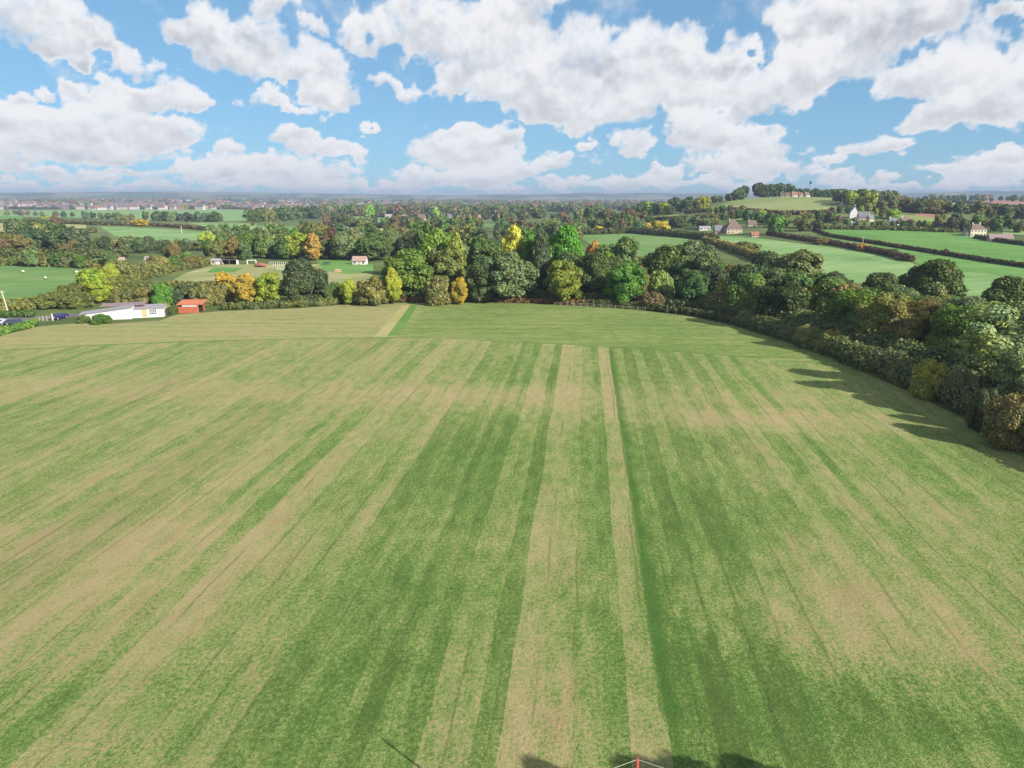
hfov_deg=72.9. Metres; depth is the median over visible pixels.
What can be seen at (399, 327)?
fresh cut strip
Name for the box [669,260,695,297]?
tree
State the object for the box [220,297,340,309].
hedge
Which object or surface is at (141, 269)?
shrub
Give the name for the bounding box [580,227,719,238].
hedge
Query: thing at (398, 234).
tree
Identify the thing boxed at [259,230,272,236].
tree
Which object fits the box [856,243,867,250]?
shrub
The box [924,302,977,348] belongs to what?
tree
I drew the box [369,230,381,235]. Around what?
tree
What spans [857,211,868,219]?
manor
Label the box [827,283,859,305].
tree
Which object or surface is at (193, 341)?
headland seam
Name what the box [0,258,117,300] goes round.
pasture
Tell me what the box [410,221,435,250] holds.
tree
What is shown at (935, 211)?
hedge
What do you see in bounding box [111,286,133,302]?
shrub
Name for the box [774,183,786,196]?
tree
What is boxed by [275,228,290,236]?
tree
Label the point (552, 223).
tree
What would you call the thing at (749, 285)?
tree
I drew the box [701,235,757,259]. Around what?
hedge
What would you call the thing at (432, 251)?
tree
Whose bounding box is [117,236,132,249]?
tree
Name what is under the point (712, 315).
hedge
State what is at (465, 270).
tree
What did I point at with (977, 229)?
manor
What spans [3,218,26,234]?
tree
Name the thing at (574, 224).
tree
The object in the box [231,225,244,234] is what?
tree
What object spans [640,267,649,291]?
tree
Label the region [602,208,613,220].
tree
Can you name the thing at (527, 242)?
tree
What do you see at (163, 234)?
pasture
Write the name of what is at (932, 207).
tree
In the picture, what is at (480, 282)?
tree
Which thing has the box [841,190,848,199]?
tree
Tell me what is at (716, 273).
tree
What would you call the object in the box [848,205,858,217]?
manor
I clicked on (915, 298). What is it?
tree
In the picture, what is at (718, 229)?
barn
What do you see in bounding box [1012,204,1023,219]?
tree
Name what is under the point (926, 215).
ploughed field
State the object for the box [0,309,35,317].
hedge
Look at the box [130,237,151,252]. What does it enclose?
tree
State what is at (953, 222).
tree
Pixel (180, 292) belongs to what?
shrub
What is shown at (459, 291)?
tree
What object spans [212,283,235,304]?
shrub
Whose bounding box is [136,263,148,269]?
tree
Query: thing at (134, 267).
shrub
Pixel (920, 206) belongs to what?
tree
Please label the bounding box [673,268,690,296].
tree
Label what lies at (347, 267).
lawn
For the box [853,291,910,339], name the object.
tree
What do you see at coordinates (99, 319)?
shrub
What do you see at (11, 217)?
pasture
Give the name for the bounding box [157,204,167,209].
town house
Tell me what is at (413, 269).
tree
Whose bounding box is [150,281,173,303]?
shrub
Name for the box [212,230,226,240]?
tree
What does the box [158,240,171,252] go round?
tree
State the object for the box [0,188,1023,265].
distant woods
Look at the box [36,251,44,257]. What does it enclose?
tree
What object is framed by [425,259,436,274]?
tree
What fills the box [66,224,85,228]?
stubble field
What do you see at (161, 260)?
tree
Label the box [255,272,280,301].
tree
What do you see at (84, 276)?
shrub
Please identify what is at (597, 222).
tree
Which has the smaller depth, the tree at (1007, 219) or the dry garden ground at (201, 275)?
the dry garden ground at (201, 275)
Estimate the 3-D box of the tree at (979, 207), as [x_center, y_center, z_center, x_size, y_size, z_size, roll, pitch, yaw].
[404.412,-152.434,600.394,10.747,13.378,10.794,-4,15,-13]
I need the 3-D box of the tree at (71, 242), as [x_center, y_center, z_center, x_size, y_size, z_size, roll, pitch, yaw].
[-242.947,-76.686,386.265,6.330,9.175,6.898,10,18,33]
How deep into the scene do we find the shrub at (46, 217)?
962.38 m
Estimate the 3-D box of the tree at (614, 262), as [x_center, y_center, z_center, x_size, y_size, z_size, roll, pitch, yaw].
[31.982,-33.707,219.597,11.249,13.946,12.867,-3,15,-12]
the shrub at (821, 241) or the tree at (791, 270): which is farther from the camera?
the shrub at (821, 241)
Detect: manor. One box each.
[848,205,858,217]
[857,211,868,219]
[963,222,986,235]
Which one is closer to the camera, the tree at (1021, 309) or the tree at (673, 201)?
the tree at (1021, 309)
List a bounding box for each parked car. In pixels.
[3,318,24,324]
[49,313,68,319]
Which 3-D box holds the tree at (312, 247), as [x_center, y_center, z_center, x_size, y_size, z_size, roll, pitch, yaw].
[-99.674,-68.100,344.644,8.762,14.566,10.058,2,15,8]
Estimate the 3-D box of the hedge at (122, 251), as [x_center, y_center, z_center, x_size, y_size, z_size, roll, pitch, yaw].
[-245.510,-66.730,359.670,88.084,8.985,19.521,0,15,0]
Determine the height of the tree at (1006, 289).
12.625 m
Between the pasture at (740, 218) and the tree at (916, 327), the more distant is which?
the pasture at (740, 218)
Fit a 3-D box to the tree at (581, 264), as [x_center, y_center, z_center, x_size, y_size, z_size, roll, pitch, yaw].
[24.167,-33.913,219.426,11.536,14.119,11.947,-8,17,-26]
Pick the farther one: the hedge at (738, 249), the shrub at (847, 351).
the hedge at (738, 249)
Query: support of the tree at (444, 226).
on the ground at (136, 257)
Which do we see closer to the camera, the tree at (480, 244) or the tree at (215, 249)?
the tree at (480, 244)
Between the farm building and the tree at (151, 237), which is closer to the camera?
the tree at (151, 237)
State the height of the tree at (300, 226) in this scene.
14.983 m
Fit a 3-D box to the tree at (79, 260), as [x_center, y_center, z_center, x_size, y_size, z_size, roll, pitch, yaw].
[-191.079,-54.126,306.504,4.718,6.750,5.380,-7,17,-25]
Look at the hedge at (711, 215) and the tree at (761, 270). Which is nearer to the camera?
the tree at (761, 270)
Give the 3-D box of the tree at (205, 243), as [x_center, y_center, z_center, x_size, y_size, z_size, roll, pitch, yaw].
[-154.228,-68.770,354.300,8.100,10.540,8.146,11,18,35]
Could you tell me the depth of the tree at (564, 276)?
199.64 m
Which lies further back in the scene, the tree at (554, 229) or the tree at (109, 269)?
the tree at (554, 229)
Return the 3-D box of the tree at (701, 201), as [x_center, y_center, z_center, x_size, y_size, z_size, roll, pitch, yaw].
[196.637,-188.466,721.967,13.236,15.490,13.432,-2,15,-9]
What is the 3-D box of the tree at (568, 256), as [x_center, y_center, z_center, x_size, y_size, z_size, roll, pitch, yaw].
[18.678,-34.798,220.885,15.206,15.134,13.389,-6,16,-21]
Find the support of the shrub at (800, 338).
on the headland
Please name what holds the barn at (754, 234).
on the ground at (136, 257)
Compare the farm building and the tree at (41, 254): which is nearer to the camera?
the tree at (41, 254)
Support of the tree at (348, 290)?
on the ground at (136, 257)
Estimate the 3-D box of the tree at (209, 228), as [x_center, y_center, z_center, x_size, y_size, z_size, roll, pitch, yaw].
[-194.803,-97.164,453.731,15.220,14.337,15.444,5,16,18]
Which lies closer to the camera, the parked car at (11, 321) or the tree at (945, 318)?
the tree at (945, 318)
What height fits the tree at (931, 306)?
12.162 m
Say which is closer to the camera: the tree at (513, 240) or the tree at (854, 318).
the tree at (854, 318)
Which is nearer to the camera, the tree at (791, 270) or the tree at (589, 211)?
the tree at (791, 270)
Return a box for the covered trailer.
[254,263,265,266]
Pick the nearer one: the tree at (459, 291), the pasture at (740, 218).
the tree at (459, 291)
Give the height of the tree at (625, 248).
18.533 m
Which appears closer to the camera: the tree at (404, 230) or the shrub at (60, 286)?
the shrub at (60, 286)
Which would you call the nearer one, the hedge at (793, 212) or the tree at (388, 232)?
the tree at (388, 232)
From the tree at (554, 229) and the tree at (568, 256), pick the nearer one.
the tree at (568, 256)
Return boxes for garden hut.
[352,256,368,264]
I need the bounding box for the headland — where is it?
[0,303,844,364]
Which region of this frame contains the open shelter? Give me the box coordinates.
[221,260,238,264]
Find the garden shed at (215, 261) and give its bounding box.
[210,258,221,264]
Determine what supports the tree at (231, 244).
on the ground at (136, 257)
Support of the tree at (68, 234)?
on the ground at (136, 257)
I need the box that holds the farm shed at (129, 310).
[79,301,166,319]
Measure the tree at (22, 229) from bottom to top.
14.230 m
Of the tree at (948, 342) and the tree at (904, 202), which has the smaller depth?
the tree at (948, 342)
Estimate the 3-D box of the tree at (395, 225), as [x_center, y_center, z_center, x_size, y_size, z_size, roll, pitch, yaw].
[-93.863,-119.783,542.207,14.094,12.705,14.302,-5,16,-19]
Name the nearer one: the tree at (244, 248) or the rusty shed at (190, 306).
the rusty shed at (190, 306)
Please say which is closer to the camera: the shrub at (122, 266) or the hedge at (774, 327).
the hedge at (774, 327)
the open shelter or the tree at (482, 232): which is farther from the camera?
the tree at (482, 232)
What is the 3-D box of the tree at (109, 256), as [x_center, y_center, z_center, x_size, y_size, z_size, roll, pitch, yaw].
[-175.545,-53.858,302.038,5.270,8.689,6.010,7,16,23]
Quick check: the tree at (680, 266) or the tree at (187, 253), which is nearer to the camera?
the tree at (680, 266)
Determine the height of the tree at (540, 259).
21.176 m
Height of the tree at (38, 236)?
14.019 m
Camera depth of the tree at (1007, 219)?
486.32 m
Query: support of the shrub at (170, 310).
on the ground at (136, 257)
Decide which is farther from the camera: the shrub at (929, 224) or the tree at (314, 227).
the shrub at (929, 224)
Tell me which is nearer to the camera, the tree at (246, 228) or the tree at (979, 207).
the tree at (246, 228)
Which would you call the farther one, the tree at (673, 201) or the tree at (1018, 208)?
the tree at (673, 201)
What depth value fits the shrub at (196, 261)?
308.37 m
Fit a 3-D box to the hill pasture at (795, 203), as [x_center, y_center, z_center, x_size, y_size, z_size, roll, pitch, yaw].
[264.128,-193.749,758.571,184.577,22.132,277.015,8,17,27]
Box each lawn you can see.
[205,268,242,272]
[316,260,372,273]
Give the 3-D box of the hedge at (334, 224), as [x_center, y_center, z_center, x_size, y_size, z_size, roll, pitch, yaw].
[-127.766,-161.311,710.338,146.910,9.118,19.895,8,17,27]
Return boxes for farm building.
[698,226,710,230]
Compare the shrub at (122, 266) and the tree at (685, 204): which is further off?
the tree at (685, 204)
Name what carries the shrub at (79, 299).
on the ground at (136, 257)
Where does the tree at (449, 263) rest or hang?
on the ground at (136, 257)
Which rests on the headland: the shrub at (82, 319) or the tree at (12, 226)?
the shrub at (82, 319)
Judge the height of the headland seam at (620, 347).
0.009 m
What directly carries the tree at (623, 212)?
on the ground at (136, 257)
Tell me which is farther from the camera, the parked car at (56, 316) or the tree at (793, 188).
the tree at (793, 188)
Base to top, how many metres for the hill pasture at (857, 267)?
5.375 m
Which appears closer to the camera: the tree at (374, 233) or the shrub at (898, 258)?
the shrub at (898, 258)
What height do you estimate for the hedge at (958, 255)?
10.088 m
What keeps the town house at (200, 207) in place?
on the pasture at (232, 214)
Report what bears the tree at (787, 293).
on the ground at (136, 257)
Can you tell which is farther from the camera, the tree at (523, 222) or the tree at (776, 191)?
the tree at (776, 191)
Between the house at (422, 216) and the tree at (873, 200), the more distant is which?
the house at (422, 216)
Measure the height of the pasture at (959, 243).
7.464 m
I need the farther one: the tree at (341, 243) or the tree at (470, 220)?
the tree at (470, 220)
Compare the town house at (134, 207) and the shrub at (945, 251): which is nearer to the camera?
the shrub at (945, 251)
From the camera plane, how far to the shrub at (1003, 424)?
84.74 m
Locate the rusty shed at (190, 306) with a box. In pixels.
[176,299,206,312]
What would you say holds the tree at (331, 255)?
on the ground at (136, 257)
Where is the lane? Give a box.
[0,314,79,324]
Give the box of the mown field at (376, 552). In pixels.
[0,338,1023,767]
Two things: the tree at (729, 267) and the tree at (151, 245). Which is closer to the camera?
the tree at (729, 267)
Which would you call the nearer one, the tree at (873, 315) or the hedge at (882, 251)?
the tree at (873, 315)
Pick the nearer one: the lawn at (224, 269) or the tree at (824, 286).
the tree at (824, 286)
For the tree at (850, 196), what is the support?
on the ground at (136, 257)
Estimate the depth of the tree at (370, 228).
526.09 m
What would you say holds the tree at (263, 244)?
on the ground at (136, 257)
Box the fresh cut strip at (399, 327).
[388,305,416,334]
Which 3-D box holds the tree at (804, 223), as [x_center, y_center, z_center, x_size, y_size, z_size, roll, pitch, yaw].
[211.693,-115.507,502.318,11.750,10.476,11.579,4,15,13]
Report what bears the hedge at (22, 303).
on the ground at (136, 257)
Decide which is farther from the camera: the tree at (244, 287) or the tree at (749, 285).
the tree at (244, 287)
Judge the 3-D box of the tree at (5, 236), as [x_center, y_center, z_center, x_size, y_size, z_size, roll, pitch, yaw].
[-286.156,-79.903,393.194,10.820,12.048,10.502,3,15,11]
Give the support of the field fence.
on the headland
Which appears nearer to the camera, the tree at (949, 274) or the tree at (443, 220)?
the tree at (949, 274)
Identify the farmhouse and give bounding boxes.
[724,219,742,233]
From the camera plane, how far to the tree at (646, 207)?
747.92 m
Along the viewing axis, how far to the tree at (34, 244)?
385.43 m
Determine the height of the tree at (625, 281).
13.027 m
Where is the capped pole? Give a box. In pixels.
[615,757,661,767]
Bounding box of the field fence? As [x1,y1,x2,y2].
[555,302,645,310]
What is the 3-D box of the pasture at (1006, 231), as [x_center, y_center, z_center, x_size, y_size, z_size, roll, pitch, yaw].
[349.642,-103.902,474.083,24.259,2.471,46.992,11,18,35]
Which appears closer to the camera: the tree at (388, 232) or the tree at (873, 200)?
the tree at (388, 232)
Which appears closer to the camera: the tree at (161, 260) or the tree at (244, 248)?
the tree at (161, 260)
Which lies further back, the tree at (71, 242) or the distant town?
the distant town
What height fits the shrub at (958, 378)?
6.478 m
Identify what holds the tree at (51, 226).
on the ground at (136, 257)
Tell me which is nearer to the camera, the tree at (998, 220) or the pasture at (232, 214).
the tree at (998, 220)
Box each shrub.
[32,291,64,308]
[40,215,49,219]
[57,282,81,289]
[57,290,96,308]
[58,257,71,267]
[75,268,106,284]
[77,315,91,323]
[89,263,103,270]
[90,313,111,324]
[104,260,132,274]
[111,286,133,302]
[123,264,141,275]
[132,264,149,277]
[132,287,152,303]
[139,261,165,276]
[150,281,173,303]
[165,306,177,314]
[171,284,192,304]
[181,255,203,267]
[188,282,215,305]
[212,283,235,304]
[323,282,342,300]
[353,275,389,305]
[422,275,452,305]
[584,239,599,254]
[637,291,665,309]
[644,222,652,227]
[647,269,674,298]
[653,221,670,228]
[736,241,761,250]
[792,324,818,348]
[813,238,828,244]
[814,329,842,354]
[841,346,860,364]
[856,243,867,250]
[886,249,898,255]
[887,357,917,384]
[893,256,902,259]
[909,358,950,400]
[927,222,932,227]
[940,369,980,409]
[941,248,949,255]
[964,388,1002,432]
[980,393,1023,452]
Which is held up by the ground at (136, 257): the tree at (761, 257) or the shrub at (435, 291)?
the tree at (761, 257)
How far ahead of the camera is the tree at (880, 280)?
176.56 m
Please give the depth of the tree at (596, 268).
208.62 m
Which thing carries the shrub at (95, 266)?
on the ground at (136, 257)
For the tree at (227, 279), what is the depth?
206.60 m
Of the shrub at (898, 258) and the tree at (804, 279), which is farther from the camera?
the shrub at (898, 258)
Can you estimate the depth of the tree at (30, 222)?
522.84 m
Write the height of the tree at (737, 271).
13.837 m
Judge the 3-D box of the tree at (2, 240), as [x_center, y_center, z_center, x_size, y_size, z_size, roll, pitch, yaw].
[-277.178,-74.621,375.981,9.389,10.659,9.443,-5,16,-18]
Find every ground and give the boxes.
[0,191,1023,450]
[173,264,372,287]
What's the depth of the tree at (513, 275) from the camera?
201.59 m
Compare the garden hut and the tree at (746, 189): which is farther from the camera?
the tree at (746, 189)
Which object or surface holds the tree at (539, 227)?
on the ground at (136, 257)
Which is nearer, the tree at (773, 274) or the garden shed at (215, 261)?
the tree at (773, 274)
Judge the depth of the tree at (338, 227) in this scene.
542.14 m
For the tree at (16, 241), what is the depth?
361.37 m
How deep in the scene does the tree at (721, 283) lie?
188.50 m
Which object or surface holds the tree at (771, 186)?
on the hill pasture at (795, 203)
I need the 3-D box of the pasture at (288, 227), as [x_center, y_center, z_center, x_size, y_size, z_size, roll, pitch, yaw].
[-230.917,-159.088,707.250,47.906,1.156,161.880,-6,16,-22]
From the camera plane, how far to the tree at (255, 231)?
446.84 m
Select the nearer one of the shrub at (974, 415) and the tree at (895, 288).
the shrub at (974, 415)
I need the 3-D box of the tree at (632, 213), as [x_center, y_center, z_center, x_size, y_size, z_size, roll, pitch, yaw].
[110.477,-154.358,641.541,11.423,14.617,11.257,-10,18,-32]
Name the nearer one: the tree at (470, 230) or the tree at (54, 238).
the tree at (54, 238)
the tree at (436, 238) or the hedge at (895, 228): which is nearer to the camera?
the tree at (436, 238)
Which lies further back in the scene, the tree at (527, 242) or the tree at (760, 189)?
the tree at (760, 189)
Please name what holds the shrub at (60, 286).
on the ground at (136, 257)
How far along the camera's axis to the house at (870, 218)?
539.87 m
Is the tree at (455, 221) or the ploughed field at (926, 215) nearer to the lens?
the ploughed field at (926, 215)
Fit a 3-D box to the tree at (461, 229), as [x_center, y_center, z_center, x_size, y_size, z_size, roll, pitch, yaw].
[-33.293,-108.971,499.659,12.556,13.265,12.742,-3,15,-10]
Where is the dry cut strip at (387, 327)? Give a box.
[374,305,409,336]
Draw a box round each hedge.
[0,219,129,225]
[0,227,96,235]
[0,246,129,258]
[0,256,214,310]
[0,257,129,267]
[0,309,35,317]
[0,318,39,335]
[4,206,310,208]
[64,279,282,301]
[126,221,231,229]
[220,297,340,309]
[290,289,703,308]
[321,213,409,218]
[328,222,437,227]
[388,296,588,305]
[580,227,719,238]
[586,298,740,324]
[652,211,728,219]
[684,206,835,214]
[698,291,999,388]
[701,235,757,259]
[735,308,882,372]
[765,231,915,261]
[812,228,1023,267]
[821,225,955,232]
[869,347,1023,450]
[872,206,944,214]
[951,200,1016,205]
[973,234,1023,245]
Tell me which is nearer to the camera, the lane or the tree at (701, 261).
the lane
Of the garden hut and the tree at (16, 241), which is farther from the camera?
the tree at (16, 241)
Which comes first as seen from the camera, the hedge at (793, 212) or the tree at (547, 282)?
the tree at (547, 282)
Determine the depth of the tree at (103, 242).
401.86 m
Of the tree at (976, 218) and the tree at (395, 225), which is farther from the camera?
the tree at (395, 225)
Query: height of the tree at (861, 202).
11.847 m
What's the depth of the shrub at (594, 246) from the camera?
261.73 m
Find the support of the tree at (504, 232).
on the ground at (136, 257)
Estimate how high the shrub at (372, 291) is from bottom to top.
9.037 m
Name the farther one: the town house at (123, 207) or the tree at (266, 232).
the town house at (123, 207)
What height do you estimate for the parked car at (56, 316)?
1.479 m
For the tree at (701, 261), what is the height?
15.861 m
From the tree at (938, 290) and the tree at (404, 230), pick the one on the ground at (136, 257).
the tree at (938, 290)
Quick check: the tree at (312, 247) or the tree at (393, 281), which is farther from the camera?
the tree at (312, 247)
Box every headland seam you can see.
[0,337,382,350]
[480,340,762,358]
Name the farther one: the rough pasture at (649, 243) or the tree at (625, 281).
the rough pasture at (649, 243)
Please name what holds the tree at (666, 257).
on the ground at (136, 257)
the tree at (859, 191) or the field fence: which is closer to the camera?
the field fence
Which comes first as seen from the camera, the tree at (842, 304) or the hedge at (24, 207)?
the tree at (842, 304)
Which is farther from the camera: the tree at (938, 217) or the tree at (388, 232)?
the tree at (938, 217)
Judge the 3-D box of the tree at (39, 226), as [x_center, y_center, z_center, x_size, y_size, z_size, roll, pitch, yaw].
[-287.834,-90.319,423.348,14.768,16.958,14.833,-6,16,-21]
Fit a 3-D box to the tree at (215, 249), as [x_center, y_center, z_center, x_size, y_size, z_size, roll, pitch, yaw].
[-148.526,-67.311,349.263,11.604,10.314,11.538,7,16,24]
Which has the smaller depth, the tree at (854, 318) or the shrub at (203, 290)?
the tree at (854, 318)
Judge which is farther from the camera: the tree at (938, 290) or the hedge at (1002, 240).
the hedge at (1002, 240)
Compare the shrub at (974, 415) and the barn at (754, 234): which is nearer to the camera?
the shrub at (974, 415)
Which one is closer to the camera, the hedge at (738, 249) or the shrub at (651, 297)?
the shrub at (651, 297)
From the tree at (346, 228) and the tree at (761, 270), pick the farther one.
the tree at (346, 228)
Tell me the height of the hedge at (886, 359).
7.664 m
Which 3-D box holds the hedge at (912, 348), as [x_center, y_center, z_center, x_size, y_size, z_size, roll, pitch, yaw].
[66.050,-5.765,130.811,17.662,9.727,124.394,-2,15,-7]
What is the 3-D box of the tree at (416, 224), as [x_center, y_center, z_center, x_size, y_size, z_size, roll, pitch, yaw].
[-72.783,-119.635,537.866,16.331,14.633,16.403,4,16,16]
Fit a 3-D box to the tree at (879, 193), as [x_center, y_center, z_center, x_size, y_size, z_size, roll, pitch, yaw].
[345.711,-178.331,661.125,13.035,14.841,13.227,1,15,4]
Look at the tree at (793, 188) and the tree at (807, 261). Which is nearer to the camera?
the tree at (807, 261)
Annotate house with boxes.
[75,205,84,208]
[96,205,106,209]
[119,205,128,209]
[129,204,139,209]
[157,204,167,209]
[177,206,184,209]
[195,204,205,209]
[418,214,425,219]
[747,219,756,226]
[791,191,797,196]
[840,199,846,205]
[866,213,874,221]
[887,217,896,223]
[899,216,910,225]
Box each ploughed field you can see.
[915,213,935,216]
[983,200,1023,203]
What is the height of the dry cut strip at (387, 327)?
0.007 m
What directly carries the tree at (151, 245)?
on the ground at (136, 257)
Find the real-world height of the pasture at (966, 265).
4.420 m
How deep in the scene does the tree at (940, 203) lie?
597.51 m
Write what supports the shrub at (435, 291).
on the headland
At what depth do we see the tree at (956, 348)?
112.55 m
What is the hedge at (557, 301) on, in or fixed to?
on the ground at (136, 257)
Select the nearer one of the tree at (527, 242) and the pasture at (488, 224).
the tree at (527, 242)
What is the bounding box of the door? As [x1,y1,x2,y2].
[142,309,146,316]
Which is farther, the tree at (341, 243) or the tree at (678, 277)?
the tree at (341, 243)
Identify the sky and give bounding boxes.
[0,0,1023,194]
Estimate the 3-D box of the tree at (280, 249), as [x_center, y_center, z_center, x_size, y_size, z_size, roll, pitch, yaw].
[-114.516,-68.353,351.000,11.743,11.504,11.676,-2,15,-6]
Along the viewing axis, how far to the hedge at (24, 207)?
2018.43 m
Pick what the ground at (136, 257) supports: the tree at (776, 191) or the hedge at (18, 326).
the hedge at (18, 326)
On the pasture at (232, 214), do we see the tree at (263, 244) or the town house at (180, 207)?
the town house at (180, 207)
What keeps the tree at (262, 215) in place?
on the ground at (136, 257)
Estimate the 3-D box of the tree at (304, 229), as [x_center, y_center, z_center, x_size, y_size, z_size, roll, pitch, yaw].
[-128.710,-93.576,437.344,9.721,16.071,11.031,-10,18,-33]
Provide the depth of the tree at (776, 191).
827.22 m
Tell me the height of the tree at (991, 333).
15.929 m
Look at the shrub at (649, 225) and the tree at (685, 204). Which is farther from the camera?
the tree at (685, 204)
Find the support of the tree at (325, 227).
on the ground at (136, 257)
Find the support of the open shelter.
on the ground at (136, 257)
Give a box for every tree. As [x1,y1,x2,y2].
[0,232,11,239]
[0,238,5,247]
[1,234,33,248]
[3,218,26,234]
[16,226,28,233]
[20,227,46,247]
[21,250,38,266]
[25,219,47,227]
[26,238,35,248]
[29,222,50,247]
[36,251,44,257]
[45,222,58,244]
[46,230,63,248]
[48,251,63,266]
[54,226,64,232]
[60,226,91,245]
[68,238,78,248]
[72,242,88,249]
[73,254,85,267]
[82,277,113,302]
[96,235,111,248]
[98,262,120,277]
[102,250,115,265]
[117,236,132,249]
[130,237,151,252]
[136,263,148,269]
[142,236,156,249]
[143,237,153,252]
[146,255,169,265]
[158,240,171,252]
[166,243,181,255]
[168,254,183,267]
[177,240,189,252]
[179,251,192,257]
[197,231,215,248]
[201,224,223,231]
[201,239,214,256]
[205,240,226,257]
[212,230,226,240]
[215,271,236,286]
[219,225,230,229]
[222,228,238,239]
[223,236,240,259]
[229,273,257,301]
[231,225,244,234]
[237,232,255,256]
[238,241,252,259]
[239,224,250,232]
[248,228,262,234]
[253,233,274,257]
[254,208,266,221]
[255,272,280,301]
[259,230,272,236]
[265,222,279,239]
[271,236,282,257]
[274,238,291,259]
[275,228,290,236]
[280,258,329,300]
[283,232,306,258]
[298,222,316,231]
[300,223,311,234]
[303,232,321,260]
[309,224,321,232]
[313,229,330,258]
[317,222,328,230]
[321,227,335,258]
[328,233,344,258]
[329,231,358,259]
[333,223,345,231]
[339,278,356,304]
[342,226,350,232]
[345,229,363,255]
[355,235,394,259]
[364,222,377,235]
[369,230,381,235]
[379,226,398,255]
[380,249,434,294]
[383,223,399,228]
[385,267,401,303]
[394,228,402,254]
[395,230,415,249]
[398,226,409,234]
[408,220,423,228]
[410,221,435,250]
[418,228,465,257]
[425,247,438,259]
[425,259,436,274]
[429,246,466,290]
[437,217,449,227]
[439,223,455,232]
[446,232,466,265]
[447,225,458,235]
[448,216,460,228]
[450,277,467,304]
[458,223,470,241]
[463,225,476,239]
[463,263,472,283]
[464,215,475,225]
[465,255,496,302]
[466,234,502,267]
[474,229,488,238]
[490,251,539,297]
[500,227,509,237]
[501,223,523,258]
[517,218,529,229]
[518,225,527,235]
[520,229,535,289]
[529,231,556,291]
[533,223,546,234]
[542,269,551,288]
[544,225,584,277]
[547,221,559,236]
[547,251,580,275]
[548,259,584,301]
[550,223,562,235]
[568,222,578,228]
[575,255,591,292]
[579,251,611,293]
[584,205,595,217]
[591,218,603,227]
[594,207,602,218]
[597,236,639,264]
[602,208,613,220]
[603,262,647,302]
[604,251,614,259]
[608,255,623,270]
[620,208,634,218]
[625,209,637,222]
[637,263,649,274]
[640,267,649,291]
[641,201,651,214]
[641,243,692,275]
[667,197,680,208]
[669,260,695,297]
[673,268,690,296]
[674,239,720,261]
[676,270,713,301]
[677,199,693,210]
[691,252,718,271]
[695,195,706,208]
[701,264,730,292]
[714,277,726,293]
[715,262,728,272]
[723,264,754,290]
[725,264,732,271]
[725,272,766,307]
[737,185,749,197]
[750,266,768,274]
[751,250,779,268]
[752,182,769,197]
[754,276,809,318]
[763,267,786,283]
[765,249,824,274]
[767,184,774,196]
[767,214,784,231]
[771,184,783,196]
[773,271,813,309]
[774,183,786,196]
[785,184,796,196]
[785,268,803,272]
[796,217,812,230]
[800,285,819,309]
[806,272,825,282]
[809,276,845,316]
[823,271,854,283]
[825,288,876,326]
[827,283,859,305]
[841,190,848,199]
[845,190,859,205]
[850,314,860,326]
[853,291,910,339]
[854,189,867,193]
[858,196,868,205]
[860,272,897,289]
[862,286,877,291]
[864,193,878,207]
[871,189,881,198]
[875,285,892,293]
[877,299,930,343]
[887,284,907,292]
[895,281,951,301]
[898,258,968,297]
[899,197,914,207]
[900,288,923,301]
[904,292,933,305]
[905,298,943,343]
[912,199,929,213]
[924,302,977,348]
[926,199,936,213]
[934,199,945,209]
[935,213,946,223]
[944,295,986,305]
[945,325,962,350]
[946,216,960,231]
[946,301,1023,385]
[947,212,964,220]
[949,339,965,364]
[970,214,983,224]
[971,200,985,213]
[980,275,1023,307]
[988,215,1004,230]
[991,345,1023,397]
[997,204,1014,215]
[1001,215,1011,228]
[1008,303,1023,323]
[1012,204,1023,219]
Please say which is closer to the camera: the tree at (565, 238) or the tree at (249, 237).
the tree at (565, 238)
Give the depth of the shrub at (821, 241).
419.99 m
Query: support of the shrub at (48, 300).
on the ground at (136, 257)
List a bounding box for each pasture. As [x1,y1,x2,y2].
[0,209,247,220]
[0,216,22,219]
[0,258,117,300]
[100,226,200,240]
[191,223,256,229]
[257,225,295,229]
[483,223,494,226]
[581,234,688,255]
[653,197,839,216]
[718,236,1002,296]
[728,216,753,219]
[823,230,1023,261]
[830,238,1023,277]
[899,215,934,222]
[1003,229,1023,234]
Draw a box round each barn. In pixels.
[713,225,724,233]
[750,232,759,236]
[985,234,1013,241]
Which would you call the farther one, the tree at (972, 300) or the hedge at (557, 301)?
the hedge at (557, 301)
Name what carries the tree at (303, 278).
on the ground at (136, 257)
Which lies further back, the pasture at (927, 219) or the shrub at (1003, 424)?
the pasture at (927, 219)
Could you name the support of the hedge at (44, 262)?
on the ground at (136, 257)
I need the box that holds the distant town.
[0,198,711,206]
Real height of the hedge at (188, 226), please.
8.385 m
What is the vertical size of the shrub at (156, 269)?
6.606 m
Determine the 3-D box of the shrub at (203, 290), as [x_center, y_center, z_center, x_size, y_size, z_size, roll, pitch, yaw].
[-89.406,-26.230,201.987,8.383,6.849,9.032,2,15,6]
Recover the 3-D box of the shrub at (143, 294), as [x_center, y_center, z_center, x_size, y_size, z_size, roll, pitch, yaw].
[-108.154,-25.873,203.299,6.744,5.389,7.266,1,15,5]

